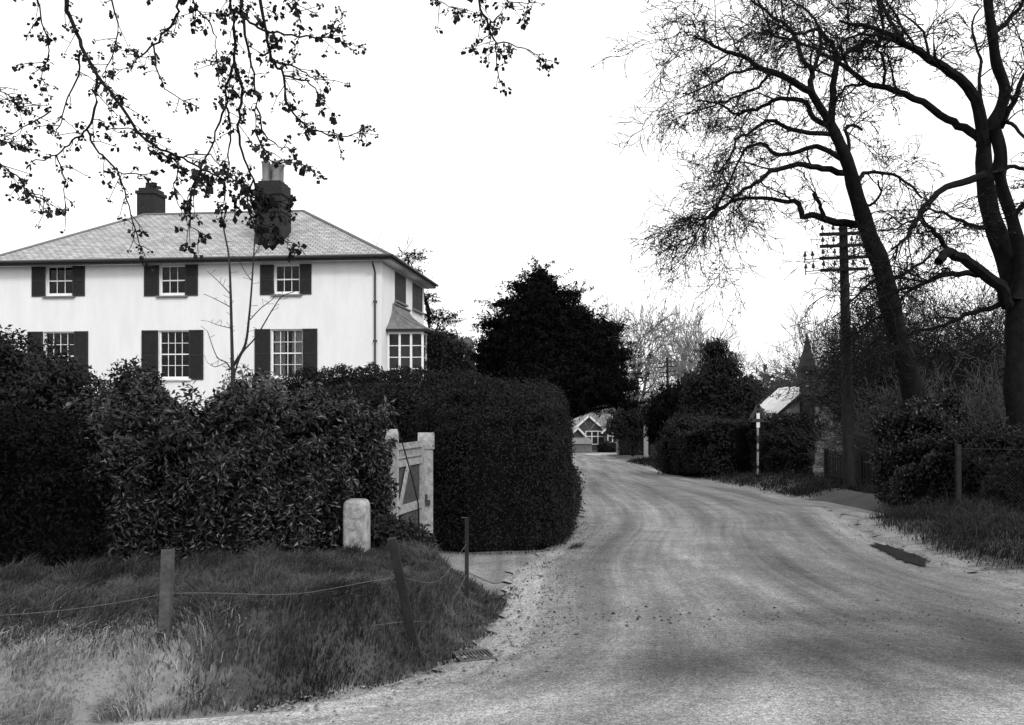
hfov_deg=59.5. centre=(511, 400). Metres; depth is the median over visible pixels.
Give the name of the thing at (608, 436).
window
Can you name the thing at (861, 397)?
thicket tree
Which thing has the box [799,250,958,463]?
thicket tree
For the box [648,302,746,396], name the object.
bare tree
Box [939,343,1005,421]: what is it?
bare bush
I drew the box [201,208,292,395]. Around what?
sapling
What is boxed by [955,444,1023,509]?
fence
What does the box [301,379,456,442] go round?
garden hedge
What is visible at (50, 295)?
window
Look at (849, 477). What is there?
telegraph pole
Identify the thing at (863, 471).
picket fence
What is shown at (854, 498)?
ground
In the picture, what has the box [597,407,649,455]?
evergreen tree
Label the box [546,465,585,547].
hedge bottom growth
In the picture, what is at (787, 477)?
verge weeds
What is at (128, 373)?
garden shrub
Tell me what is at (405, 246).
bare tree
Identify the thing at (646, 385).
bare tree
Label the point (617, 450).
post
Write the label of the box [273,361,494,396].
tall hedge
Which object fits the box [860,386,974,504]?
roadside shrub
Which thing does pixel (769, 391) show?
bare tree
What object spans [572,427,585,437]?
porch
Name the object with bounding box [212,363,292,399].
garden shrub
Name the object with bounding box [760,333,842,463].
chapel
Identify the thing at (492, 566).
driveway
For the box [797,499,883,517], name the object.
track
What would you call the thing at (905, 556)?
puddle
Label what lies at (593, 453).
cross road
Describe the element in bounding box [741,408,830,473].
roadside shrub
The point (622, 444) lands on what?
roadside shrub
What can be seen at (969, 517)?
rough grass
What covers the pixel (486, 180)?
sky
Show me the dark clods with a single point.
(627, 625)
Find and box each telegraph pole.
[659,357,676,388]
[803,225,867,488]
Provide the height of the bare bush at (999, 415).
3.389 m
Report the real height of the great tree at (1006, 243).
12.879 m
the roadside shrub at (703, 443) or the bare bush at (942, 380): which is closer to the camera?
the bare bush at (942, 380)
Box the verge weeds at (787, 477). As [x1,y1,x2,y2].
[627,455,876,497]
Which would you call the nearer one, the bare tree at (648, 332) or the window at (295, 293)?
the window at (295, 293)
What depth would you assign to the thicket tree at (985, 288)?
46.01 m
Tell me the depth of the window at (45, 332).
38.03 m
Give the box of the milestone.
[343,498,370,551]
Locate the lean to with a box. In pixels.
[600,428,615,442]
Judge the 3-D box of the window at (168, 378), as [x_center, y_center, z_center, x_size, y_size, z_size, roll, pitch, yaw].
[-14.095,-1.894,37.391,1.565,2.092,0.270,0,0,6]
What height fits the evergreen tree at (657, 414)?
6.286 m
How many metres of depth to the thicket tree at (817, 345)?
58.71 m
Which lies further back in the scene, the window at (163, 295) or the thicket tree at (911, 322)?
the thicket tree at (911, 322)
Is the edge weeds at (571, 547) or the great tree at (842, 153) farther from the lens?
the great tree at (842, 153)
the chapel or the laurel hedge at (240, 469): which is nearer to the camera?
the laurel hedge at (240, 469)
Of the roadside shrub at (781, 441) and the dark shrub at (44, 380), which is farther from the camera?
the roadside shrub at (781, 441)
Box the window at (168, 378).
[160,330,191,380]
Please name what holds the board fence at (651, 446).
on the ground at (854, 498)
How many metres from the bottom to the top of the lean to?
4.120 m
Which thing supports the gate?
attached to the gate post at (427, 439)
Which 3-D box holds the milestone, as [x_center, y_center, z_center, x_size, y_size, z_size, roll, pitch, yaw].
[-1.751,1.488,10.097,0.282,0.763,0.232,0,0,4]
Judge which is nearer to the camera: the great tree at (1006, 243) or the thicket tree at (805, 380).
the great tree at (1006, 243)
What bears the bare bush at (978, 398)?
on the ground at (854, 498)
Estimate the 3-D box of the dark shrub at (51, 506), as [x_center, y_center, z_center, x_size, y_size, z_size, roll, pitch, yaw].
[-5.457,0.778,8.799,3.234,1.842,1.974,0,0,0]
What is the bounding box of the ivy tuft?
[370,508,437,548]
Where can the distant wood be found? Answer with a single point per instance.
(764, 381)
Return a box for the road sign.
[749,404,767,472]
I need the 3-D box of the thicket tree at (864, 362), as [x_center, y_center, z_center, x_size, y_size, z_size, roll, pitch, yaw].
[14.258,-1.241,34.426,6.801,8.539,8.862,0,0,0]
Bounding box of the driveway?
[439,551,539,582]
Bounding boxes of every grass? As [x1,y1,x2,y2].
[0,591,262,724]
[772,472,1023,571]
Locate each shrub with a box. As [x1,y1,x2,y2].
[0,324,118,419]
[0,395,112,568]
[102,355,170,400]
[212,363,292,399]
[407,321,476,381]
[596,440,615,452]
[614,404,662,454]
[650,411,752,474]
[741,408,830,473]
[853,368,1002,477]
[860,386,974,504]
[931,413,1023,512]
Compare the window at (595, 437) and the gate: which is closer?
the gate
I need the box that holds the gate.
[397,441,424,527]
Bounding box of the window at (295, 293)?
[271,265,301,295]
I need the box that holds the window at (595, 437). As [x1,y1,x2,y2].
[585,431,602,444]
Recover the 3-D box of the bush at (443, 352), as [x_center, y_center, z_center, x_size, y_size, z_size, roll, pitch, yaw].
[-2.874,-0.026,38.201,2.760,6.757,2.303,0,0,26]
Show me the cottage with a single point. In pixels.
(593, 434)
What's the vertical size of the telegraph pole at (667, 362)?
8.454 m
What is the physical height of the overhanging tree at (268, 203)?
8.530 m
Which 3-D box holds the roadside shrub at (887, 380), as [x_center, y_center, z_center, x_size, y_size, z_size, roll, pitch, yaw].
[13.872,0.797,28.218,5.754,3.799,4.155,0,0,37]
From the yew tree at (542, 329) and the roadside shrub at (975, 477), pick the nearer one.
the roadside shrub at (975, 477)
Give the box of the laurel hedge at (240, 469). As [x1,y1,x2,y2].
[34,365,400,564]
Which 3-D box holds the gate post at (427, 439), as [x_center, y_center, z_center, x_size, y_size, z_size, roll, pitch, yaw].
[-1.219,1.408,12.741,0.235,1.917,0.253,0,0,-4]
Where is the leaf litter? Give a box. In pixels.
[497,545,616,660]
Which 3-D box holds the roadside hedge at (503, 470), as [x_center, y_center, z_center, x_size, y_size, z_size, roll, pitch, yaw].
[0.564,1.252,22.707,2.582,3.642,20.874,0,0,5]
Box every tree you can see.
[0,0,559,271]
[375,226,428,290]
[395,246,476,361]
[462,255,663,430]
[571,287,707,434]
[590,0,997,411]
[596,346,694,426]
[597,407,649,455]
[628,369,697,443]
[646,0,1023,441]
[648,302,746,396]
[668,337,777,424]
[676,335,764,377]
[739,294,859,418]
[740,301,938,422]
[743,358,796,398]
[757,297,931,420]
[760,326,861,411]
[772,267,1004,448]
[792,262,979,449]
[795,290,1004,474]
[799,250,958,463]
[827,313,1004,446]
[851,259,1004,382]
[884,277,1005,391]
[914,243,1004,395]
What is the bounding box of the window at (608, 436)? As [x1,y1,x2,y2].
[607,433,615,442]
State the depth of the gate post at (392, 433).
11.31 m
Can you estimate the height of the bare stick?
1.572 m
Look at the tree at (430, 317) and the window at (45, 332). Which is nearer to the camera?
the window at (45, 332)
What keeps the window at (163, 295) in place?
in the house at (100, 299)
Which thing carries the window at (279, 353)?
in the house at (100, 299)
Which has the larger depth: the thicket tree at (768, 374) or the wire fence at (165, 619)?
the thicket tree at (768, 374)
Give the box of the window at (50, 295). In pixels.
[42,266,74,297]
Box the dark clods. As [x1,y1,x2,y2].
[509,594,1023,647]
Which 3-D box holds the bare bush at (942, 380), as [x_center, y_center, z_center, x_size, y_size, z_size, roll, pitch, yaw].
[11.581,0.705,25.133,3.930,4.146,3.243,0,0,0]
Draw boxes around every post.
[382,429,398,515]
[418,432,434,535]
[616,439,618,455]
[644,426,647,457]
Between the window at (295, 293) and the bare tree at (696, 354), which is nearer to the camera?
the window at (295, 293)
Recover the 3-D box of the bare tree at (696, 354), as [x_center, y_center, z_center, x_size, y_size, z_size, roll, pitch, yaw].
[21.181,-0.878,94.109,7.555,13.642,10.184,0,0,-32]
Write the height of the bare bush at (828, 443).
5.013 m
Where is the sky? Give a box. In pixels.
[0,0,1023,391]
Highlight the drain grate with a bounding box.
[452,648,496,661]
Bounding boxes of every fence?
[10,517,468,656]
[649,443,660,458]
[824,448,879,487]
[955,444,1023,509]
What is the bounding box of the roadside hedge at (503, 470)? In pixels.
[406,370,577,554]
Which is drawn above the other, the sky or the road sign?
the sky
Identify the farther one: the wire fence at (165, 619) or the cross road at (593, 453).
the cross road at (593, 453)
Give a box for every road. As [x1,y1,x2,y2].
[95,453,1023,724]
[583,452,615,454]
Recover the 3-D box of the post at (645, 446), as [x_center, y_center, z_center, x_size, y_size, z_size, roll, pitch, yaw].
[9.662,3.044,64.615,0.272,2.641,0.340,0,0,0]
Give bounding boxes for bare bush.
[797,362,953,480]
[829,340,1000,465]
[856,359,1005,475]
[856,361,998,448]
[928,375,1005,432]
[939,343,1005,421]
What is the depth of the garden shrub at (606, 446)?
106.48 m
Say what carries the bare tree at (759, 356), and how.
on the ground at (854, 498)
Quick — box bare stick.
[393,415,419,530]
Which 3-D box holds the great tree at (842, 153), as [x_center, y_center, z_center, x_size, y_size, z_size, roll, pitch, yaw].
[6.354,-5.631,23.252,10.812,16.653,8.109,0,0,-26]
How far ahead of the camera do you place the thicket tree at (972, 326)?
40.53 m
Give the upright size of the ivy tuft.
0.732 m
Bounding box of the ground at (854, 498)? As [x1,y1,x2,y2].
[0,450,1023,724]
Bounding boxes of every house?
[0,160,446,410]
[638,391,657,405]
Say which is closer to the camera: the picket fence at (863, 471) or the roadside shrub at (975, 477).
the roadside shrub at (975, 477)
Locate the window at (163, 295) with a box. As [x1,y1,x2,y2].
[156,266,187,297]
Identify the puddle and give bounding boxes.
[870,542,929,565]
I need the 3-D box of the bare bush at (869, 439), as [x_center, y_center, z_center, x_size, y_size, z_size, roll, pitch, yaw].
[11.600,0.602,25.933,4.821,4.529,4.542,0,0,0]
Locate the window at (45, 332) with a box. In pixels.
[45,332,73,360]
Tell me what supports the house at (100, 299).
on the ground at (854, 498)
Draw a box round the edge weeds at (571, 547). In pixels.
[491,543,585,608]
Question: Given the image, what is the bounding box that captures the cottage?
[570,414,665,449]
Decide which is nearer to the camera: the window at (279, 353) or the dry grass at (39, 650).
the dry grass at (39, 650)
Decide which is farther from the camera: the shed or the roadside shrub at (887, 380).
the shed
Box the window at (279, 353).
[272,329,301,379]
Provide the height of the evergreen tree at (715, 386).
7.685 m
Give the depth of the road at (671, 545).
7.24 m
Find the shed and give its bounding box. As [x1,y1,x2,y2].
[571,438,592,452]
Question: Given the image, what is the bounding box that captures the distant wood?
[578,346,959,413]
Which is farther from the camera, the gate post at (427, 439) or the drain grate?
the gate post at (427, 439)
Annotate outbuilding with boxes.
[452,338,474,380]
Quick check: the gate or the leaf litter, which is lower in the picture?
the leaf litter
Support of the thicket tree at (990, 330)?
on the ground at (854, 498)

